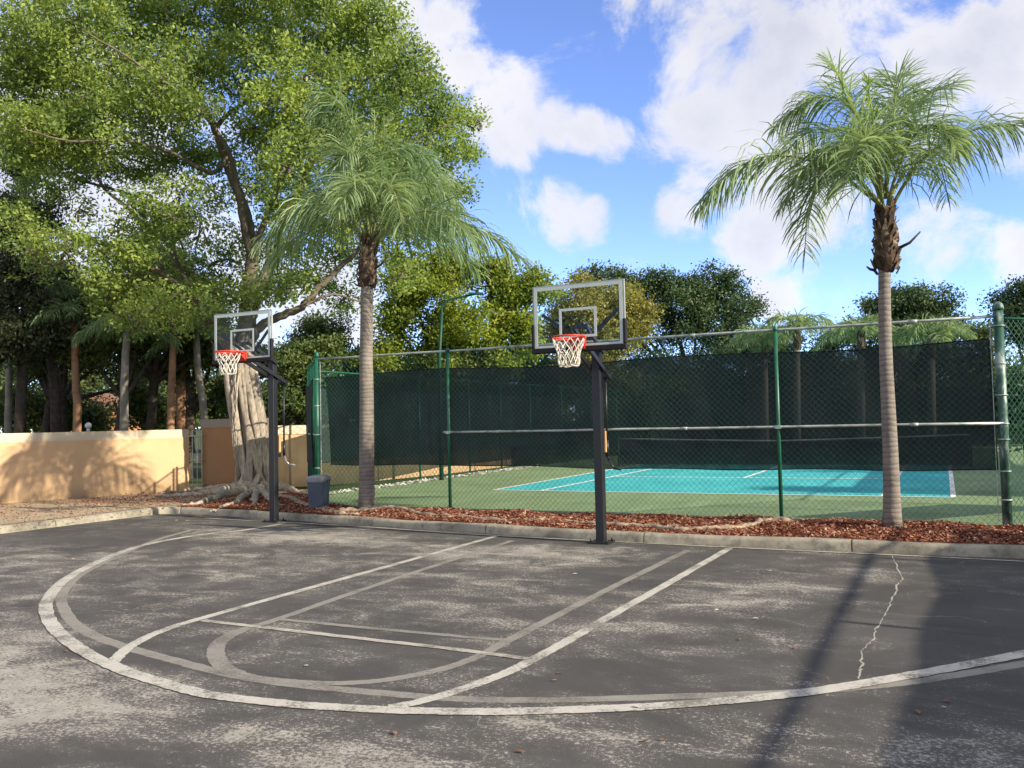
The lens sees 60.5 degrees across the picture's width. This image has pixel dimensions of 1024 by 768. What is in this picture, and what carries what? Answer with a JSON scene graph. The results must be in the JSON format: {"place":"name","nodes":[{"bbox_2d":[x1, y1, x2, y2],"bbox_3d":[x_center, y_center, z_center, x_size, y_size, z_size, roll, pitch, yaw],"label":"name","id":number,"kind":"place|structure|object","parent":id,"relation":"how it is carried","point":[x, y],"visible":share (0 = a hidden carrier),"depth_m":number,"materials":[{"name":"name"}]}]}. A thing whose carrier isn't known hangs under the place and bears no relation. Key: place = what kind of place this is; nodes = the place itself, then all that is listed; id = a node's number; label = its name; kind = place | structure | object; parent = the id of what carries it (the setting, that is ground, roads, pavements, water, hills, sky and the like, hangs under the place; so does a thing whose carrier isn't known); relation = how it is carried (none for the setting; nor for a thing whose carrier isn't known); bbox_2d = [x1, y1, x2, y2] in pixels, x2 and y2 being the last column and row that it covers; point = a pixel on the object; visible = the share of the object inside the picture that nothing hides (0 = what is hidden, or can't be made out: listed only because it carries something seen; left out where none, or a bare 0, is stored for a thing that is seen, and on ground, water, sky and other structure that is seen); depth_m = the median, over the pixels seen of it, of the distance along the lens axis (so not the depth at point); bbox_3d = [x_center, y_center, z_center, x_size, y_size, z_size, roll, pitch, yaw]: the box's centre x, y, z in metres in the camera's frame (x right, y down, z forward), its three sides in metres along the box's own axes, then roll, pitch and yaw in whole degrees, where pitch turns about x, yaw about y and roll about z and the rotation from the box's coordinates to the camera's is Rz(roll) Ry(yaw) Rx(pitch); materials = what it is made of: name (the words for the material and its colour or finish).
{"place":"outdoors","nodes":[
{"label":"outdoors","id":0,"kind":"place"},
{"bbox_2d":[0,362,40,389],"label":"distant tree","id":1,"kind":"object","parent":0,"point":[3,382],"visible":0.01,"depth_m":67.25,"materials":[{"name":"green plant"}]},
{"bbox_2d":[0,393,44,432],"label":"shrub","id":2,"kind":"object","parent":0,"point":[31,430],"depth_m":45.31,"materials":[{"name":"green plant"}]},
{"bbox_2d":[0,363,84,397],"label":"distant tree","id":3,"kind":"object","parent":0,"point":[16,377],"visible":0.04,"depth_m":69.78,"materials":[{"name":"green plant"}]},
{"bbox_2d":[0,489,307,524],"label":"sandy verge","id":4,"kind":"structure","parent":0,"point":[21,517],"depth_m":21.33,"materials":[{"name":"beige sand"}]},
{"bbox_2d":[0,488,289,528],"bbox_3d":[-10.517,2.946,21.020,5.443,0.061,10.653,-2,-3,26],"label":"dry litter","id":5,"kind":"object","parent":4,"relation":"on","point":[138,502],"visible":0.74,"depth_m":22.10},
{"bbox_2d":[0,0,492,511],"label":"ficus tree","id":6,"kind":"object","parent":4,"relation":"on","point":[84,128],"visible":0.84,"depth_m":23.80,"materials":[{"name":"green plant"}]},
{"bbox_2d":[261,375,329,392],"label":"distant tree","id":7,"kind":"object","parent":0,"point":[266,388],"depth_m":66.43,"materials":[{"name":"green plant"}]},
{"bbox_2d":[294,466,519,491],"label":"side lawn","id":8,"kind":"structure","parent":0,"point":[349,485],"depth_m":28.39,"materials":[{"name":"green plant"}]},
{"bbox_2d":[0,514,1023,767],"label":"parking lot","id":9,"kind":"structure","parent":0,"point":[824,612],"depth_m":7.53,"materials":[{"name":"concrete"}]},
{"bbox_2d":[212,309,294,522],"bbox_3d":[-5.097,0.696,17.561,1.746,4.257,1.378,0,-3,-35],"label":"basketball hoop","id":10,"kind":"object","parent":9,"relation":"on","point":[241,356],"visible":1,"depth_m":18.01,"materials":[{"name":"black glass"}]},
{"bbox_2d":[109,536,497,661],"bbox_3d":[-2.046,2.479,11.284,0.590,0.001,8.252,-2,-3,22],"label":"key line","id":11,"kind":"object","parent":9,"relation":"on","point":[119,655],"visible":1,"depth_m":9.54,"materials":[{"name":"white paint"}]},
{"bbox_2d":[201,619,533,659],"bbox_3d":[-1.485,2.330,8.086,3.749,0.001,0.114,-3,-3,27],"label":"free throw line","id":12,"kind":"object","parent":9,"relation":"on","point":[391,641],"visible":1,"depth_m":7.94,"materials":[{"name":"paint"}]},
{"bbox_2d":[279,618,509,640],"bbox_3d":[-1.197,2.339,8.380,2.566,0.001,0.108,-2,-3,25],"label":"faded free throw line","id":13,"kind":"object","parent":9,"relation":"on","point":[399,630],"visible":1,"depth_m":8.32,"materials":[{"name":"paint"}]},
{"bbox_2d":[206,541,690,684],"bbox_3d":[-0.371,2.402,10.294,3.081,0.001,7.714,-2,-3,26],"label":"faded key line","id":14,"kind":"object","parent":9,"relation":"on","point":[217,658],"visible":1,"depth_m":7.94,"materials":[{"name":"paint"}]},
{"bbox_2d":[0,506,1023,558],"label":"kerb","id":15,"kind":"structure","parent":9,"relation":"on","point":[905,547],"depth_m":14.22,"materials":[{"name":"concrete"}]},
{"bbox_2d":[38,524,1023,714],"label":"arc line","id":16,"kind":"object","parent":9,"relation":"on","point":[56,629],"visible":1,"depth_m":6.34,"materials":[{"name":"white paint"}]},
{"bbox_2d":[55,530,1023,702],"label":"faded arc line","id":17,"kind":"object","parent":9,"relation":"on","point":[68,616],"visible":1,"depth_m":6.51,"materials":[{"name":"paint"}]},
{"bbox_2d":[388,548,732,706],"bbox_3d":[1.323,2.328,9.468,0.412,0.001,8.104,-3,-3,30],"label":"key line","id":18,"kind":"object","parent":9,"relation":"on","point":[538,656],"visible":1,"depth_m":7.61,"materials":[{"name":"white paint"}]},
{"bbox_2d":[531,279,627,544],"bbox_3d":[1.175,0.488,13.507,1.479,4.052,1.425,0,-3,-22],"label":"basketball hoop","id":19,"kind":"object","parent":9,"relation":"on","point":[578,344],"visible":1,"depth_m":13.67,"materials":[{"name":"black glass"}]},
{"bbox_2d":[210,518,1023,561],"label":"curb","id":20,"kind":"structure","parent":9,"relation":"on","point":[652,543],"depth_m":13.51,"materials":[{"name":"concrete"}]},
{"bbox_2d":[857,555,903,679],"bbox_3d":[3.919,2.260,9.171,0.218,0.001,6.345,-2,-3,26],"label":"pavement crack","id":21,"kind":"object","parent":9,"relation":"on","point":[874,638],"visible":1,"depth_m":8.10,"materials":[{"name":"grey asphalt"}]},
{"bbox_2d":[0,0,1023,432],"label":"sky","id":22,"kind":"structure","parent":0,"point":[612,120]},
{"bbox_2d":[181,489,1023,544],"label":"mulch bed","id":23,"kind":"object","parent":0,"point":[782,531],"visible":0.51,"depth_m":14.49,"materials":[{"name":"wood"}]},
{"bbox_2d":[306,475,330,508],"bbox_3d":[-4.220,2.360,19.191,0.511,0.750,0.432,-2,-2,12],"label":"trash bin","id":24,"kind":"object","parent":23,"relation":"on","point":[318,486],"visible":0.89,"depth_m":19.02,"materials":[{"name":"plastic"}]},
{"bbox_2d":[279,493,358,514],"bbox_3d":[-4.612,2.745,19.984,0.501,0.218,5.355,0,-3,-30],"label":"surface root","id":25,"kind":"object","parent":23,"relation":"on","point":[296,499],"visible":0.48,"depth_m":19.64,"materials":[{"name":"brown plant"}]},
{"bbox_2d":[248,72,537,508],"bbox_3d":[-2.859,-1.919,18.849,6.539,9.328,4.706,-3,-3,38],"label":"palm tree","id":26,"kind":"object","parent":23,"relation":"on","point":[367,189],"visible":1,"depth_m":18.59,"materials":[{"name":"green plant"}]},
{"bbox_2d":[338,505,543,520],"bbox_3d":[-1.306,2.576,17.391,4.970,0.190,0.965,-3,-3,32],"label":"surface root","id":27,"kind":"object","parent":23,"relation":"on","point":[397,507],"visible":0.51,"depth_m":17.73,"materials":[{"name":"brown plant"}]},
{"bbox_2d":[537,516,677,525],"bbox_3d":[1.590,2.421,15.298,2.739,0.145,0.207,-3,-3,32],"label":"surface root","id":28,"kind":"object","parent":23,"relation":"on","point":[587,522],"visible":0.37,"depth_m":15.36,"materials":[{"name":"brown plant"}]},
{"bbox_2d":[314,302,1012,525],"bbox_3d":[1.691,0.782,16.869,13.708,3.665,0.180,-2,-3,26],"label":"tennis fence","id":29,"kind":"object","parent":23,"relation":"on","point":[776,409],"visible":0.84,"depth_m":16.04,"materials":[{"name":"green paint"}]},
{"bbox_2d":[305,361,315,476],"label":"fence gate","id":30,"kind":"structure","parent":29,"relation":"attached to","point":[310,412],"depth_m":20.91,"materials":[{"name":"green metal"}]},
{"bbox_2d":[614,517,800,530],"bbox_3d":[3.274,2.357,14.571,3.137,0.220,0.790,-1,-2,4],"label":"surface root","id":31,"kind":"object","parent":23,"relation":"on","point":[747,524],"visible":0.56,"depth_m":14.56,"materials":[{"name":"brown plant"}]},
{"bbox_2d":[686,47,1023,527],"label":"palm tree","id":32,"kind":"object","parent":23,"relation":"on","point":[869,153],"visible":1,"depth_m":13.87,"materials":[{"name":"green plant"}]},
{"bbox_2d":[189,429,1022,551],"bbox_3d":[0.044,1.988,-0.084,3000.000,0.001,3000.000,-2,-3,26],"label":"ground","id":33,"kind":"structure","parent":0,"point":[197,439],"depth_m":47.76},
{"bbox_2d":[0,315,56,432],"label":"palm tree","id":34,"kind":"object","parent":33,"relation":"on","point":[8,401],"visible":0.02,"depth_m":32.89,"materials":[{"name":"brown plant"}]},
{"bbox_2d":[0,375,72,432],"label":"shrub","id":35,"kind":"object","parent":33,"relation":"on","point":[35,411],"visible":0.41,"depth_m":36.55,"materials":[{"name":"green plant"}]},
{"bbox_2d":[1,277,80,431],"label":"palm tree","id":36,"kind":"object","parent":33,"relation":"on","point":[55,400],"visible":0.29,"depth_m":31.86,"materials":[{"name":"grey plant"}]},
{"bbox_2d":[0,136,85,432],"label":"pine tree","id":37,"kind":"object","parent":33,"relation":"on","point":[19,336],"visible":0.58,"depth_m":30.48,"materials":[{"name":"green plant"}]},
{"bbox_2d":[12,257,113,431],"bbox_3d":[-17.368,-0.606,34.328,5.479,8.838,3.677,-1,-2,-5],"label":"pine tree","id":38,"kind":"object","parent":33,"relation":"on","point":[65,389],"visible":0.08,"depth_m":33.89,"materials":[{"name":"green plant"}]},
{"bbox_2d":[30,382,102,431],"bbox_3d":[-19.641,1.886,38.191,3.776,4.242,3.456,0,-3,-21],"label":"shrub","id":39,"kind":"object","parent":33,"relation":"on","point":[70,412],"visible":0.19,"depth_m":37.84,"materials":[{"name":"green plant"}]},
{"bbox_2d":[28,295,115,431],"bbox_3d":[-15.324,0.282,30.877,2.978,6.652,3.481,-2,-3,26],"label":"palm tree","id":40,"kind":"object","parent":33,"relation":"on","point":[77,409],"visible":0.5,"depth_m":30.88,"materials":[{"name":"green plant"}]},
{"bbox_2d":[0,240,160,432],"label":"shade tree","id":41,"kind":"object","parent":33,"relation":"on","point":[42,378],"visible":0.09,"depth_m":35.87,"materials":[{"name":"green plant"}]},
{"bbox_2d":[67,388,117,431],"bbox_3d":[-18.731,2.105,38.998,3.343,3.833,3.103,-1,-2,0],"label":"shrub","id":42,"kind":"object","parent":33,"relation":"on","point":[101,423],"visible":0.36,"depth_m":38.60,"materials":[{"name":"green plant"}]},
{"bbox_2d":[68,362,116,395],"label":"distant tree","id":43,"kind":"object","parent":33,"relation":"on","point":[92,386],"visible":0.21,"depth_m":72.63,"materials":[{"name":"green plant"}]},
{"bbox_2d":[0,429,188,503],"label":"garden wall","id":44,"kind":"structure","parent":33,"relation":"on","point":[49,466],"depth_m":24.53,"materials":[{"name":"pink paint"}]},
{"bbox_2d":[85,422,91,431],"bbox_3d":[-12.631,1.281,26.197,0.200,0.270,0.200,-2,-3,26],"label":"wall light","id":45,"kind":"object","parent":44,"relation":"on","point":[88,425],"visible":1,"depth_m":26.14,"materials":[{"name":"white glass"}]},
{"bbox_2d":[190,430,205,487],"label":"garden gate","id":46,"kind":"structure","parent":44,"relation":"attached to","point":[199,459],"depth_m":26.60,"materials":[{"name":"grey metal"}]},
{"bbox_2d":[71,393,140,431],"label":"orange house","id":47,"kind":"structure","parent":33,"relation":"on","point":[106,395],"depth_m":43.32,"materials":[{"name":"ceramic"}]},
{"bbox_2d":[70,308,183,430],"bbox_3d":[-13.196,0.509,29.872,3.461,6.009,3.483,-2,-3,26],"label":"palm tree","id":48,"kind":"object","parent":33,"relation":"on","point":[87,331],"visible":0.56,"depth_m":29.88,"materials":[{"name":"green plant"}]},
{"bbox_2d":[50,266,205,430],"bbox_3d":[-13.652,-0.384,31.776,5.634,8.048,3.585,-1,-2,1],"label":"shade tree","id":49,"kind":"object","parent":33,"relation":"on","point":[92,353],"visible":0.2,"depth_m":31.67,"materials":[{"name":"green plant"}]},
{"bbox_2d":[93,380,175,430],"bbox_3d":[-15.340,1.846,37.002,3.446,4.031,3.357,-4,-3,44],"label":"shrub","id":50,"kind":"object","parent":33,"relation":"on","point":[137,413],"visible":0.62,"depth_m":36.45,"materials":[{"name":"green plant"}]},
{"bbox_2d":[87,375,191,397],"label":"distant tree","id":51,"kind":"object","parent":33,"relation":"on","point":[159,387],"depth_m":67.78,"materials":[{"name":"green plant"}]},
{"bbox_2d":[51,198,238,429],"bbox_3d":[-13.306,-1.650,33.239,7.217,10.659,3.822,-1,-2,0],"label":"shade tree","id":52,"kind":"object","parent":33,"relation":"on","point":[154,375],"visible":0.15,"depth_m":32.85,"materials":[{"name":"green plant"}]},
{"bbox_2d":[117,300,208,429],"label":"palm tree","id":53,"kind":"object","parent":33,"relation":"on","point":[171,394],"visible":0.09,"depth_m":30.89,"materials":[{"name":"orange plant"}]},
{"bbox_2d":[133,269,232,479],"bbox_3d":[-12.506,-0.443,34.311,5.218,8.319,3.593,-1,-2,3],"label":"shade tree","id":54,"kind":"object","parent":33,"relation":"on","point":[217,392],"visible":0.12,"depth_m":33.81,"materials":[{"name":"green plant"}]},
{"bbox_2d":[156,385,219,435],"bbox_3d":[-14.403,1.902,38.001,3.479,3.962,3.389,-2,-3,26],"label":"shrub","id":55,"kind":"object","parent":33,"relation":"on","point":[197,423],"visible":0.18,"depth_m":37.49,"materials":[{"name":"green plant"}]},
{"bbox_2d":[143,319,234,419],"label":"palm tree","id":56,"kind":"object","parent":33,"relation":"on","point":[199,382],"visible":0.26,"depth_m":31.88,"materials":[{"name":"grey plant"}]},
{"bbox_2d":[159,368,227,452],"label":"distant tree","id":57,"kind":"object","parent":33,"relation":"on","point":[194,451],"visible":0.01,"depth_m":70.97,"materials":[{"name":"green plant"}]},
{"bbox_2d":[176,270,224,429],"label":"palm tree","id":58,"kind":"object","parent":33,"relation":"on","point":[181,398],"visible":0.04,"depth_m":33.81,"materials":[{"name":"orange plant"}]},
{"bbox_2d":[187,379,228,434],"bbox_3d":[-13.425,1.808,39.150,3.533,4.203,3.336,-2,-3,26],"label":"shrub","id":59,"kind":"object","parent":33,"relation":"on","point":[213,412],"visible":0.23,"depth_m":38.55,"materials":[{"name":"green plant"}]},
{"bbox_2d":[202,367,266,417],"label":"distant tree","id":60,"kind":"object","parent":33,"relation":"on","point":[222,376],"visible":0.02,"depth_m":73.24,"materials":[{"name":"green plant"}]},
{"bbox_2d":[200,418,268,486],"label":"garden wall","id":61,"kind":"structure","parent":33,"relation":"on","point":[218,465],"depth_m":26.81,"materials":[{"name":"beige paint"}]},
{"bbox_2d":[266,411,304,425],"bbox_3d":[-9.374,2.183,36.961,3.227,3.091,2.680,0,-3,-18],"label":"shrub","id":62,"kind":"object","parent":33,"relation":"on","point":[280,421],"visible":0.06,"depth_m":36.48,"materials":[{"name":"green plant"}]},
{"bbox_2d":[255,326,358,425],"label":"shade tree","id":63,"kind":"object","parent":33,"relation":"on","point":[295,359],"visible":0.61,"depth_m":32.69,"materials":[{"name":"green plant"}]},
{"bbox_2d":[278,306,412,379],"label":"shade tree","id":64,"kind":"object","parent":33,"relation":"on","point":[318,322],"visible":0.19,"depth_m":36.37,"materials":[{"name":"green plant"}]},
{"bbox_2d":[278,425,505,486],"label":"garden wall","id":65,"kind":"structure","parent":33,"relation":"on","point":[296,475],"depth_m":27.08,"materials":[{"name":"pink paint"}]},
{"bbox_2d":[346,242,570,372],"bbox_3d":[-2.048,-1.060,33.920,8.139,9.084,5.960,-2,-3,26],"label":"shade tree","id":66,"kind":"object","parent":33,"relation":"on","point":[507,297],"visible":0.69,"depth_m":33.45,"materials":[{"name":"green plant"}]},
{"bbox_2d":[481,319,557,366],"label":"shade tree","id":67,"kind":"object","parent":33,"relation":"on","point":[543,362],"visible":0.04,"depth_m":50.90,"materials":[{"name":"green plant"}]},
{"bbox_2d":[538,266,670,365],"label":"shade tree","id":68,"kind":"object","parent":33,"relation":"on","point":[604,301],"visible":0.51,"depth_m":46.04,"materials":[{"name":"green plant"}]},
{"bbox_2d":[563,257,782,358],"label":"shade tree","id":69,"kind":"object","parent":33,"relation":"on","point":[699,300],"visible":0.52,"depth_m":56.91,"materials":[{"name":"green plant"}]},
{"bbox_2d":[746,306,1019,382],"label":"shade tree","id":70,"kind":"object","parent":33,"relation":"on","point":[983,329],"visible":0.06,"depth_m":53.61,"materials":[{"name":"green plant"}]},
{"bbox_2d":[848,278,977,344],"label":"shade tree","id":71,"kind":"object","parent":33,"relation":"on","point":[913,302],"visible":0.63,"depth_m":49.34,"materials":[{"name":"green plant"}]},
{"bbox_2d":[892,312,977,345],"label":"palm tree","id":72,"kind":"object","parent":33,"relation":"on","point":[933,333],"visible":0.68,"depth_m":37.50,"materials":[{"name":"green plant"}]},
{"bbox_2d":[976,274,1023,366],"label":"shade tree","id":73,"kind":"object","parent":33,"relation":"on","point":[1011,301],"visible":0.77,"depth_m":47.93,"materials":[{"name":"green plant"}]},
{"bbox_2d":[329,446,1023,524],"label":"tennis apron","id":74,"kind":"object","parent":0,"point":[709,507],"visible":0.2,"depth_m":19.70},
{"bbox_2d":[329,466,537,493],"bbox_3d":[-1.956,3.129,29.744,0.551,0.141,14.258,-2,-3,26],"label":"pebble edging","id":75,"kind":"object","parent":74,"relation":"on","point":[426,480],"visible":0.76,"depth_m":28.07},
{"bbox_2d":[438,292,482,479],"bbox_3d":[-1.656,0.073,28.459,1.588,6.048,0.336,-2,-2,8],"label":"court light","id":76,"kind":"object","parent":74,"relation":"on","point":[441,477],"visible":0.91,"depth_m":28.51,"materials":[{"name":"green paint"}]},
{"bbox_2d":[319,370,1022,491],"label":"court fence","id":77,"kind":"object","parent":74,"relation":"on","point":[326,436],"visible":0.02,"depth_m":24.07,"materials":[{"name":"green metal"}]},
{"bbox_2d":[497,469,950,496],"bbox_3d":[9.794,2.998,32.157,11.170,0.001,23.900,-2,-3,26],"label":"tennis court","id":78,"kind":"object","parent":74,"relation":"on","point":[713,481],"visible":0.4,"depth_m":24.53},
{"bbox_2d":[493,469,955,496],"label":"tennis lines","id":79,"kind":"object","parent":78,"relation":"on","point":[952,488],"visible":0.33,"depth_m":24.25,"materials":[{"name":"white paint"}]},
{"bbox_2d":[729,322,793,351],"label":"palm tree","id":80,"kind":"object","parent":74,"relation":"on","point":[753,337],"visible":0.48,"depth_m":45.61,"materials":[{"name":"green plant"}]},
{"bbox_2d":[752,308,844,352],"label":"palm tree","id":81,"kind":"object","parent":74,"relation":"on","point":[801,321],"visible":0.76,"depth_m":43.70,"materials":[{"name":"green plant"}]},
{"bbox_2d":[812,308,898,350],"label":"palm tree","id":82,"kind":"object","parent":74,"relation":"on","point":[861,330],"visible":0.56,"depth_m":39.78,"materials":[{"name":"green plant"}]},
{"bbox_2d":[991,350,1023,451],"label":"shrub","id":83,"kind":"object","parent":74,"relation":"on","point":[1015,429],"visible":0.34,"depth_m":19.30,"materials":[{"name":"green plant"}]},
{"bbox_2d":[1003,317,1023,524],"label":"fence wing","id":84,"kind":"structure","parent":74,"relation":"on","point":[1014,318],"depth_m":13.98,"materials":[{"name":"green metal"}]}
]}

